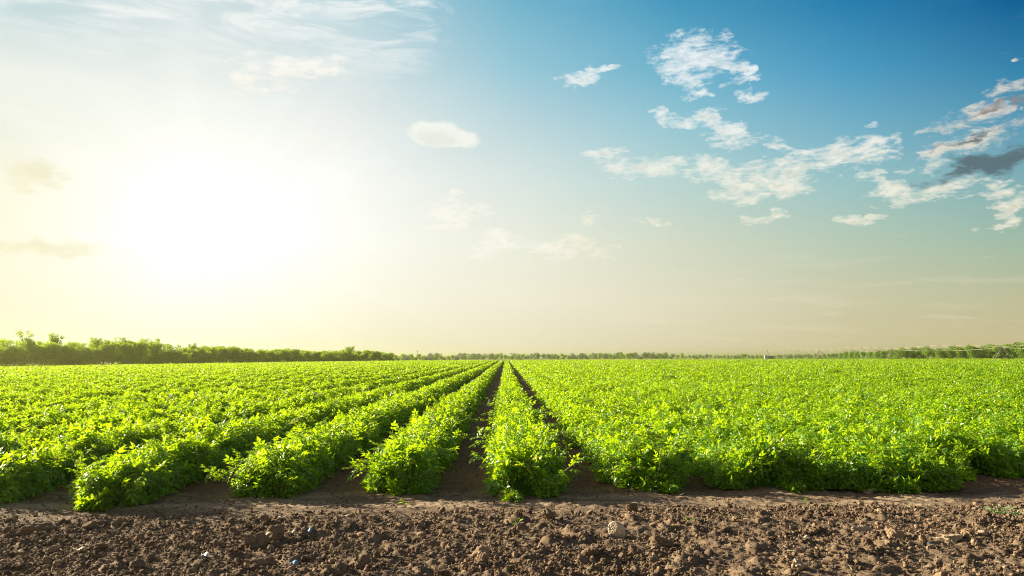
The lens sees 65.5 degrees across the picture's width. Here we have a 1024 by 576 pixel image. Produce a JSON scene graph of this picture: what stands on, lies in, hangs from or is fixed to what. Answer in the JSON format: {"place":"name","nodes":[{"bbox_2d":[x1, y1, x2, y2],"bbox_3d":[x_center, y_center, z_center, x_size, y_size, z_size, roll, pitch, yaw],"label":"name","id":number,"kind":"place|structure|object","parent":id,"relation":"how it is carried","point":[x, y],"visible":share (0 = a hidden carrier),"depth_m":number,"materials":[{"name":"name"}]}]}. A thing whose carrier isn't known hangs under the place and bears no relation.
{"place":"outdoors","nodes":[
{"label":"outdoors","id":0,"kind":"place"},
{"bbox_2d":[0,355,1023,575],"bbox_3d":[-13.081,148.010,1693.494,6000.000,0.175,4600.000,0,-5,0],"label":"ground","id":1,"kind":"structure","parent":0,"point":[475,489],"depth_m":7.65,"materials":[{"name":"soil"}]},
{"bbox_2d":[0,342,7,364],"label":"windbreak tree","id":2,"kind":"object","parent":1,"relation":"on","point":[1,354],"visible":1,"depth_m":125.23,"materials":[{"name":"green plant"}]},
{"bbox_2d":[0,347,18,365],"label":"windbreak tree","id":3,"kind":"object","parent":1,"relation":"on","point":[11,353],"visible":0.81,"depth_m":126.29,"materials":[{"name":"green plant"}]},
{"bbox_2d":[3,340,34,364],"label":"windbreak tree","id":4,"kind":"object","parent":1,"relation":"on","point":[22,360],"visible":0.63,"depth_m":128.05,"materials":[{"name":"green plant"}]},
{"bbox_2d":[15,330,36,365],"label":"tall tree","id":5,"kind":"object","parent":1,"relation":"on","point":[30,341],"visible":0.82,"depth_m":131.42,"materials":[{"name":"green plant"}]},
{"bbox_2d":[16,348,35,365],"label":"windbreak tree","id":6,"kind":"object","parent":1,"relation":"on","point":[24,351],"visible":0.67,"depth_m":130.04,"materials":[{"name":"green plant"}]},
{"bbox_2d":[15,521,56,535],"bbox_3d":[-4.371,2.221,7.320,0.343,0.128,0.158,2,-5,-25],"label":"clod","id":7,"kind":"object","parent":1,"relation":"on","point":[25,530],"visible":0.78,"depth_m":7.27,"materials":[{"name":"soil"}]},
{"bbox_2d":[26,344,48,364],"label":"windbreak tree","id":8,"kind":"object","parent":1,"relation":"on","point":[39,348],"visible":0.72,"depth_m":132.32,"materials":[{"name":"green plant"}]},
{"bbox_2d":[35,345,55,364],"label":"windbreak tree","id":9,"kind":"object","parent":1,"relation":"on","point":[47,352],"visible":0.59,"depth_m":134.22,"materials":[{"name":"green plant"}]},
{"bbox_2d":[36,342,62,364],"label":"windbreak tree","id":10,"kind":"object","parent":1,"relation":"on","point":[56,350],"visible":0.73,"depth_m":135.79,"materials":[{"name":"green plant"}]},
{"bbox_2d":[48,332,64,344],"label":"tall tree","id":11,"kind":"object","parent":1,"relation":"on","point":[54,338],"visible":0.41,"depth_m":140.04,"materials":[{"name":"green plant"}]},
{"bbox_2d":[55,345,79,364],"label":"windbreak tree","id":12,"kind":"object","parent":1,"relation":"on","point":[66,359],"visible":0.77,"depth_m":138.08,"materials":[{"name":"green plant"}]},
{"bbox_2d":[62,346,84,364],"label":"windbreak tree","id":13,"kind":"object","parent":1,"relation":"on","point":[79,361],"visible":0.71,"depth_m":139.69,"materials":[{"name":"green plant"}]},
{"bbox_2d":[76,343,94,363],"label":"windbreak tree","id":14,"kind":"object","parent":1,"relation":"on","point":[91,358],"visible":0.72,"depth_m":142.65,"materials":[{"name":"green plant"}]},
{"bbox_2d":[85,348,105,363],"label":"windbreak tree","id":15,"kind":"object","parent":1,"relation":"on","point":[96,352],"visible":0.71,"depth_m":145.85,"materials":[{"name":"green plant"}]},
{"bbox_2d":[95,344,118,363],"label":"windbreak tree","id":16,"kind":"object","parent":1,"relation":"on","point":[105,347],"visible":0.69,"depth_m":148.34,"materials":[{"name":"green plant"}]},
{"bbox_2d":[103,340,125,363],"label":"windbreak tree","id":17,"kind":"object","parent":1,"relation":"on","point":[118,353],"visible":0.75,"depth_m":149.81,"materials":[{"name":"green plant"}]},
{"bbox_2d":[113,341,132,363],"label":"windbreak tree","id":18,"kind":"object","parent":1,"relation":"on","point":[125,348],"visible":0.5,"depth_m":152.88,"materials":[{"name":"green plant"}]},
{"bbox_2d":[119,345,142,363],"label":"windbreak tree","id":19,"kind":"object","parent":1,"relation":"on","point":[133,358],"visible":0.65,"depth_m":154.64,"materials":[{"name":"green plant"}]},
{"bbox_2d":[127,340,151,363],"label":"windbreak tree","id":20,"kind":"object","parent":1,"relation":"on","point":[143,345],"visible":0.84,"depth_m":156.59,"materials":[{"name":"green plant"}]},
{"bbox_2d":[139,348,159,363],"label":"windbreak tree","id":21,"kind":"object","parent":1,"relation":"on","point":[151,358],"visible":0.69,"depth_m":159.43,"materials":[{"name":"green plant"}]},
{"bbox_2d":[145,342,166,363],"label":"windbreak tree","id":22,"kind":"object","parent":1,"relation":"on","point":[157,346],"visible":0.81,"depth_m":161.04,"materials":[{"name":"green plant"}]},
{"bbox_2d":[0,361,324,370],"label":"tomato row","id":23,"kind":"object","parent":1,"relation":"on","point":[120,366],"visible":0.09,"depth_m":94.89,"materials":[{"name":"green plant"}]},
{"bbox_2d":[158,346,172,362],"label":"windbreak tree","id":24,"kind":"object","parent":1,"relation":"on","point":[165,351],"visible":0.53,"depth_m":164.06,"materials":[{"name":"green plant"}]},
{"bbox_2d":[0,361,337,371],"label":"tomato row","id":25,"kind":"object","parent":1,"relation":"on","point":[144,366],"visible":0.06,"depth_m":93.21,"materials":[{"name":"green plant"}]},
{"bbox_2d":[1,361,348,371],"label":"tomato row","id":26,"kind":"object","parent":1,"relation":"on","point":[159,366],"visible":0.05,"depth_m":95.22,"materials":[{"name":"green plant"}]},
{"bbox_2d":[166,345,183,362],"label":"windbreak tree","id":27,"kind":"object","parent":1,"relation":"on","point":[178,354],"visible":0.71,"depth_m":167.74,"materials":[{"name":"green plant"}]},
{"bbox_2d":[2,360,368,372],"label":"tomato row","id":28,"kind":"object","parent":1,"relation":"on","point":[156,366],"visible":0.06,"depth_m":90.71,"materials":[{"name":"green plant"}]},
{"bbox_2d":[4,360,374,372],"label":"tomato row","id":29,"kind":"object","parent":1,"relation":"on","point":[114,368],"visible":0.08,"depth_m":77.57,"materials":[{"name":"green plant"}]},
{"bbox_2d":[0,360,380,372],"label":"tomato row","id":30,"kind":"object","parent":1,"relation":"on","point":[167,367],"visible":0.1,"depth_m":87.74,"materials":[{"name":"green plant"}]},
{"bbox_2d":[182,348,199,362],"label":"windbreak tree","id":31,"kind":"object","parent":1,"relation":"on","point":[193,357],"visible":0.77,"depth_m":172.92,"materials":[{"name":"green plant"}]},
{"bbox_2d":[0,360,389,374],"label":"tomato row","id":32,"kind":"object","parent":1,"relation":"on","point":[4,373],"visible":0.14,"depth_m":79.78,"materials":[{"name":"green plant"}]},
{"bbox_2d":[0,360,399,375],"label":"tomato row","id":33,"kind":"object","parent":1,"relation":"on","point":[36,373],"visible":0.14,"depth_m":71.96,"materials":[{"name":"green plant"}]},
{"bbox_2d":[0,360,406,376],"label":"tomato row","id":34,"kind":"object","parent":1,"relation":"on","point":[148,370],"visible":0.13,"depth_m":67.66,"materials":[{"name":"green plant"}]},
{"bbox_2d":[197,347,211,362],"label":"windbreak tree","id":35,"kind":"object","parent":1,"relation":"on","point":[204,357],"visible":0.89,"depth_m":176.74,"materials":[{"name":"green plant"}]},
{"bbox_2d":[11,360,398,374],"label":"tomato row","id":36,"kind":"object","parent":1,"relation":"on","point":[167,368],"visible":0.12,"depth_m":81.18,"materials":[{"name":"green plant"}]},
{"bbox_2d":[2,360,409,377],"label":"tomato row","id":37,"kind":"object","parent":1,"relation":"on","point":[80,373],"visible":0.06,"depth_m":69.65,"materials":[{"name":"green plant"}]},
{"bbox_2d":[0,360,412,378],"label":"tomato row","id":38,"kind":"object","parent":1,"relation":"on","point":[148,371],"visible":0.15,"depth_m":63.96,"materials":[{"name":"green plant"}]},
{"bbox_2d":[1,360,416,379],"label":"tomato row","id":39,"kind":"object","parent":1,"relation":"on","point":[29,377],"visible":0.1,"depth_m":64.62,"materials":[{"name":"green plant"}]},
{"bbox_2d":[201,346,219,362],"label":"windbreak tree","id":40,"kind":"object","parent":1,"relation":"on","point":[215,349],"visible":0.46,"depth_m":180.35,"materials":[{"name":"green plant"}]},
{"bbox_2d":[4,360,422,380],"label":"tomato row","id":41,"kind":"object","parent":1,"relation":"on","point":[170,371],"visible":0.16,"depth_m":61.55,"materials":[{"name":"green plant"}]},
{"bbox_2d":[2,360,426,382],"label":"tomato row","id":42,"kind":"object","parent":1,"relation":"on","point":[92,375],"visible":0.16,"depth_m":55.35,"materials":[{"name":"green plant"}]},
{"bbox_2d":[0,360,431,385],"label":"tomato row","id":43,"kind":"object","parent":1,"relation":"on","point":[46,379],"visible":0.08,"depth_m":50.65,"materials":[{"name":"green plant"}]},
{"bbox_2d":[0,360,434,385],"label":"tomato row","id":44,"kind":"object","parent":1,"relation":"on","point":[86,378],"visible":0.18,"depth_m":48.40,"materials":[{"name":"green plant"}]},
{"bbox_2d":[0,360,440,387],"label":"tomato row","id":45,"kind":"object","parent":1,"relation":"on","point":[35,384],"visible":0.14,"depth_m":46.55,"materials":[{"name":"green plant"}]},
{"bbox_2d":[214,347,231,362],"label":"windbreak tree","id":46,"kind":"object","parent":1,"relation":"on","point":[228,354],"visible":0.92,"depth_m":183.31,"materials":[{"name":"green plant"}]},
{"bbox_2d":[3,360,445,390],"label":"tomato row","id":47,"kind":"object","parent":1,"relation":"on","point":[116,380],"visible":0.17,"depth_m":42.38,"materials":[{"name":"green plant"}]},
{"bbox_2d":[0,360,449,392],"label":"tomato row","id":48,"kind":"object","parent":1,"relation":"on","point":[8,388],"visible":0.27,"depth_m":40.34,"materials":[{"name":"green plant"}]},
{"bbox_2d":[1,360,454,396],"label":"tomato row","id":49,"kind":"object","parent":1,"relation":"on","point":[44,391],"visible":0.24,"depth_m":38.01,"materials":[{"name":"green plant"}]},
{"bbox_2d":[0,360,458,402],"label":"tomato row","id":50,"kind":"object","parent":1,"relation":"on","point":[56,393],"visible":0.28,"depth_m":32.07,"materials":[{"name":"green plant"}]},
{"bbox_2d":[0,360,464,406],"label":"tomato row","id":51,"kind":"object","parent":1,"relation":"on","point":[94,393],"visible":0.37,"depth_m":28.90,"materials":[{"name":"green plant"}]},
{"bbox_2d":[0,360,467,412],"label":"tomato row","id":52,"kind":"object","parent":1,"relation":"on","point":[62,399],"visible":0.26,"depth_m":26.99,"materials":[{"name":"green plant"}]},
{"bbox_2d":[226,346,241,361],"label":"windbreak tree","id":53,"kind":"object","parent":1,"relation":"on","point":[235,350],"visible":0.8,"depth_m":187.65,"materials":[{"name":"green plant"}]},
{"bbox_2d":[0,360,473,423],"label":"tomato row","id":54,"kind":"object","parent":1,"relation":"on","point":[95,403],"visible":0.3,"depth_m":22.95,"materials":[{"name":"green plant"}]},
{"bbox_2d":[0,360,477,435],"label":"tomato row","id":55,"kind":"object","parent":1,"relation":"on","point":[47,418],"visible":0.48,"depth_m":18.86,"materials":[{"name":"green plant"}]},
{"bbox_2d":[0,360,482,453],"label":"tomato row","id":56,"kind":"object","parent":1,"relation":"on","point":[9,441],"visible":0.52,"depth_m":16.43,"materials":[{"name":"green plant"}]},
{"bbox_2d":[0,360,488,503],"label":"tomato row","id":57,"kind":"object","parent":1,"relation":"on","point":[28,473],"visible":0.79,"depth_m":11.02,"materials":[{"name":"green plant"}]},
{"bbox_2d":[241,532,268,547],"bbox_3d":[-2.130,2.110,6.627,0.156,0.154,0.195,-4,-6,35],"label":"clod","id":58,"kind":"object","parent":1,"relation":"on","point":[260,539],"visible":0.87,"depth_m":6.60,"materials":[{"name":"soil"}]},
{"bbox_2d":[244,556,275,567],"bbox_3d":[-1.917,2.100,6.060,0.235,0.112,0.143,-2,-5,19],"label":"clod","id":59,"kind":"object","parent":1,"relation":"on","point":[264,560],"visible":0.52,"depth_m":6.02,"materials":[{"name":"soil"}]},
{"bbox_2d":[256,513,270,522],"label":"clod","id":60,"kind":"object","parent":1,"relation":"on","point":[262,517],"visible":0.82,"depth_m":7.60,"materials":[{"name":"soil"}]},
{"bbox_2d":[266,524,284,540],"bbox_3d":[-2.057,2.139,6.910,0.162,0.175,0.144,0,-5,0],"label":"clod","id":61,"kind":"object","parent":1,"relation":"on","point":[277,530],"visible":0.73,"depth_m":6.88,"materials":[{"name":"soil"}]},
{"bbox_2d":[64,360,493,511],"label":"tomato row","id":62,"kind":"object","parent":1,"relation":"on","point":[150,471],"visible":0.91,"depth_m":10.36,"materials":[{"name":"green plant"}]},
{"bbox_2d":[279,349,292,361],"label":"windbreak tree","id":63,"kind":"object","parent":1,"relation":"on","point":[284,356],"visible":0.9,"depth_m":208.26,"materials":[{"name":"green plant"}]},
{"bbox_2d":[201,360,498,498],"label":"tomato row","id":64,"kind":"object","parent":1,"relation":"on","point":[296,463],"visible":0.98,"depth_m":11.07,"materials":[{"name":"green plant"}]},
{"bbox_2d":[349,553,370,567],"bbox_3d":[-1.159,2.053,5.969,0.182,0.132,0.102,-3,-5,26],"label":"clod","id":65,"kind":"object","parent":1,"relation":"on","point":[357,561],"visible":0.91,"depth_m":5.94,"materials":[{"name":"soil"}]},
{"bbox_2d":[344,360,503,495],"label":"tomato row","id":66,"kind":"object","parent":1,"relation":"on","point":[417,454],"visible":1,"depth_m":10.55,"materials":[{"name":"green plant"}]},
{"bbox_2d":[424,539,440,546],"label":"clod","id":67,"kind":"object","parent":1,"relation":"on","point":[434,542],"visible":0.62,"depth_m":6.61,"materials":[{"name":"soil"}]},
{"bbox_2d":[1,470,1018,575],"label":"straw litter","id":68,"kind":"object","parent":1,"relation":"on","point":[514,525],"visible":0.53,"depth_m":7.38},
{"bbox_2d":[469,360,585,501],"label":"tomato row","id":69,"kind":"object","parent":1,"relation":"on","point":[521,455],"visible":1,"depth_m":9.94,"materials":[{"name":"green plant"}]},
{"bbox_2d":[509,360,699,493],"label":"tomato row","id":70,"kind":"object","parent":1,"relation":"on","point":[619,451],"visible":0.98,"depth_m":10.70,"materials":[{"name":"green plant"}]},
{"bbox_2d":[608,521,625,537],"bbox_3d":[0.938,2.168,7.122,0.160,0.160,0.104,0,-5,0],"label":"pale stone","id":71,"kind":"object","parent":1,"relation":"on","point":[616,529],"visible":0.95,"depth_m":7.09,"materials":[{"name":"beige stone"}]},
{"bbox_2d":[648,535,673,548],"bbox_3d":[1.239,2.124,6.629,0.214,0.141,0.144,0,-5,0],"label":"clod","id":72,"kind":"object","parent":1,"relation":"on","point":[658,541],"visible":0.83,"depth_m":6.59,"materials":[{"name":"soil"}]},
{"bbox_2d":[513,360,831,493],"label":"tomato row","id":73,"kind":"object","parent":1,"relation":"on","point":[737,458],"visible":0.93,"depth_m":10.71,"materials":[{"name":"green plant"}]},
{"bbox_2d":[519,360,976,494],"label":"tomato row","id":74,"kind":"object","parent":1,"relation":"on","point":[857,461],"visible":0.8,"depth_m":10.24,"materials":[{"name":"green plant"}]},
{"bbox_2d":[525,360,1023,479],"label":"tomato row","id":75,"kind":"object","parent":1,"relation":"on","point":[985,454],"visible":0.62,"depth_m":11.83,"materials":[{"name":"green plant"}]},
{"bbox_2d":[529,359,1023,464],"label":"tomato row","id":76,"kind":"object","parent":1,"relation":"on","point":[1010,432],"visible":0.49,"depth_m":16.45,"materials":[{"name":"green plant"}]},
{"bbox_2d":[536,359,1023,422],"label":"tomato row","id":77,"kind":"object","parent":1,"relation":"on","point":[921,402],"visible":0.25,"depth_m":20.12,"materials":[{"name":"green plant"}]},
{"bbox_2d":[537,360,1023,426],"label":"tomato row","id":78,"kind":"object","parent":1,"relation":"on","point":[970,414],"visible":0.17,"depth_m":22.74,"materials":[{"name":"green plant"}]},
{"bbox_2d":[547,360,1023,409],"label":"tomato row","id":79,"kind":"object","parent":1,"relation":"on","point":[867,391],"visible":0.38,"depth_m":27.10,"materials":[{"name":"green plant"}]},
{"bbox_2d":[554,360,1023,402],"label":"tomato row","id":80,"kind":"object","parent":1,"relation":"on","point":[894,387],"visible":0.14,"depth_m":30.62,"materials":[{"name":"green plant"}]},
{"bbox_2d":[555,359,1023,394],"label":"tomato row","id":81,"kind":"object","parent":1,"relation":"on","point":[843,377],"visible":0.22,"depth_m":36.49,"materials":[{"name":"green plant"}]},
{"bbox_2d":[558,360,1023,397],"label":"tomato row","id":82,"kind":"object","parent":1,"relation":"on","point":[984,391],"visible":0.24,"depth_m":31.71,"materials":[{"name":"green plant"}]},
{"bbox_2d":[564,359,1023,387],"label":"tomato row","id":83,"kind":"object","parent":1,"relation":"on","point":[923,379],"visible":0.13,"depth_m":37.49,"materials":[{"name":"green plant"}]},
{"bbox_2d":[572,359,1015,383],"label":"tomato row","id":84,"kind":"object","parent":1,"relation":"on","point":[847,373],"visible":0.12,"depth_m":48.66,"materials":[{"name":"green plant"}]},
{"bbox_2d":[569,360,1023,389],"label":"tomato row","id":85,"kind":"object","parent":1,"relation":"on","point":[875,377],"visible":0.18,"depth_m":40.71,"materials":[{"name":"green plant"}]},
{"bbox_2d":[573,359,1022,383],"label":"tomato row","id":86,"kind":"object","parent":1,"relation":"on","point":[952,375],"visible":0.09,"depth_m":47.83,"materials":[{"name":"green plant"}]},
{"bbox_2d":[791,558,804,570],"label":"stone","id":87,"kind":"object","parent":1,"relation":"on","point":[798,564],"visible":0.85,"depth_m":5.93,"materials":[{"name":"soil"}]},
{"bbox_2d":[589,359,1011,376],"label":"tomato row","id":88,"kind":"object","parent":1,"relation":"on","point":[923,371],"visible":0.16,"depth_m":57.84,"materials":[{"name":"green plant"}]},
{"bbox_2d":[585,359,1023,380],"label":"tomato row","id":89,"kind":"object","parent":1,"relation":"on","point":[1020,376],"visible":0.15,"depth_m":53.87,"materials":[{"name":"green plant"}]},
{"bbox_2d":[590,359,1023,376],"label":"tomato row","id":90,"kind":"object","parent":1,"relation":"on","point":[996,375],"visible":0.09,"depth_m":65.28,"materials":[{"name":"green plant"}]},
{"bbox_2d":[594,359,1019,374],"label":"tomato row","id":91,"kind":"object","parent":1,"relation":"on","point":[986,372],"visible":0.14,"depth_m":62.35,"materials":[{"name":"green plant"}]},
{"bbox_2d":[609,359,1006,370],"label":"tomato row","id":92,"kind":"object","parent":1,"relation":"on","point":[805,365],"visible":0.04,"depth_m":93.17,"materials":[{"name":"green plant"}]},
{"bbox_2d":[598,359,1023,373],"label":"tomato row","id":93,"kind":"object","parent":1,"relation":"on","point":[974,371],"visible":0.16,"depth_m":68.60,"materials":[{"name":"green plant"}]},
{"bbox_2d":[599,360,1023,380],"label":"tomato row","id":94,"kind":"object","parent":1,"relation":"on","point":[838,371],"visible":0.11,"depth_m":58.24,"materials":[{"name":"green plant"}]},
{"bbox_2d":[605,359,1019,372],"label":"tomato row","id":95,"kind":"object","parent":1,"relation":"on","point":[883,367],"visible":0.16,"depth_m":68.06,"materials":[{"name":"green plant"}]},
{"bbox_2d":[613,359,1023,370],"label":"tomato row","id":96,"kind":"object","parent":1,"relation":"on","point":[969,368],"visible":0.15,"depth_m":77.41,"materials":[{"name":"green plant"}]},
{"bbox_2d":[622,359,1021,370],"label":"tomato row","id":97,"kind":"object","parent":1,"relation":"on","point":[957,368],"visible":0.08,"depth_m":68.72,"materials":[{"name":"green plant"}]},
{"bbox_2d":[638,359,1009,367],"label":"tomato row","id":98,"kind":"object","parent":1,"relation":"on","point":[855,363],"visible":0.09,"depth_m":96.20,"materials":[{"name":"green plant"}]},
{"bbox_2d":[624,359,1023,370],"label":"tomato row","id":99,"kind":"object","parent":1,"relation":"on","point":[857,365],"visible":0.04,"depth_m":84.87,"materials":[{"name":"green plant"}]},
{"bbox_2d":[628,359,1022,369],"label":"tomato row","id":100,"kind":"object","parent":1,"relation":"on","point":[863,364],"visible":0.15,"depth_m":82.70,"materials":[{"name":"green plant"}]},
{"bbox_2d":[635,359,1023,369],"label":"tomato row","id":101,"kind":"object","parent":1,"relation":"on","point":[966,366],"visible":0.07,"depth_m":76.93,"materials":[{"name":"green plant"}]},
{"bbox_2d":[659,359,1011,366],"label":"tomato row","id":102,"kind":"object","parent":1,"relation":"on","point":[878,363],"visible":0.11,"depth_m":98.47,"materials":[{"name":"green plant"}]},
{"bbox_2d":[851,525,871,532],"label":"clod","id":103,"kind":"object","parent":1,"relation":"on","point":[864,528],"visible":0.77,"depth_m":7.18,"materials":[{"name":"soil"}]},
{"bbox_2d":[764,345,1023,358],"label":"irrigation machine","id":104,"kind":"object","parent":1,"relation":"on","point":[772,357],"visible":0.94,"depth_m":253.08,"materials":[{"name":"metal"}]},
{"bbox_2d":[936,534,963,541],"bbox_3d":[3.750,2.148,6.812,0.208,0.088,0.142,0,-5,0],"label":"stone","id":105,"kind":"object","parent":1,"relation":"on","point":[953,537],"visible":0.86,"depth_m":6.78,"materials":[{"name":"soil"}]},
{"bbox_2d":[0,0,1023,357],"label":"sky","id":106,"kind":"structure","parent":0,"point":[443,177],"materials":[{"name":"blue"}]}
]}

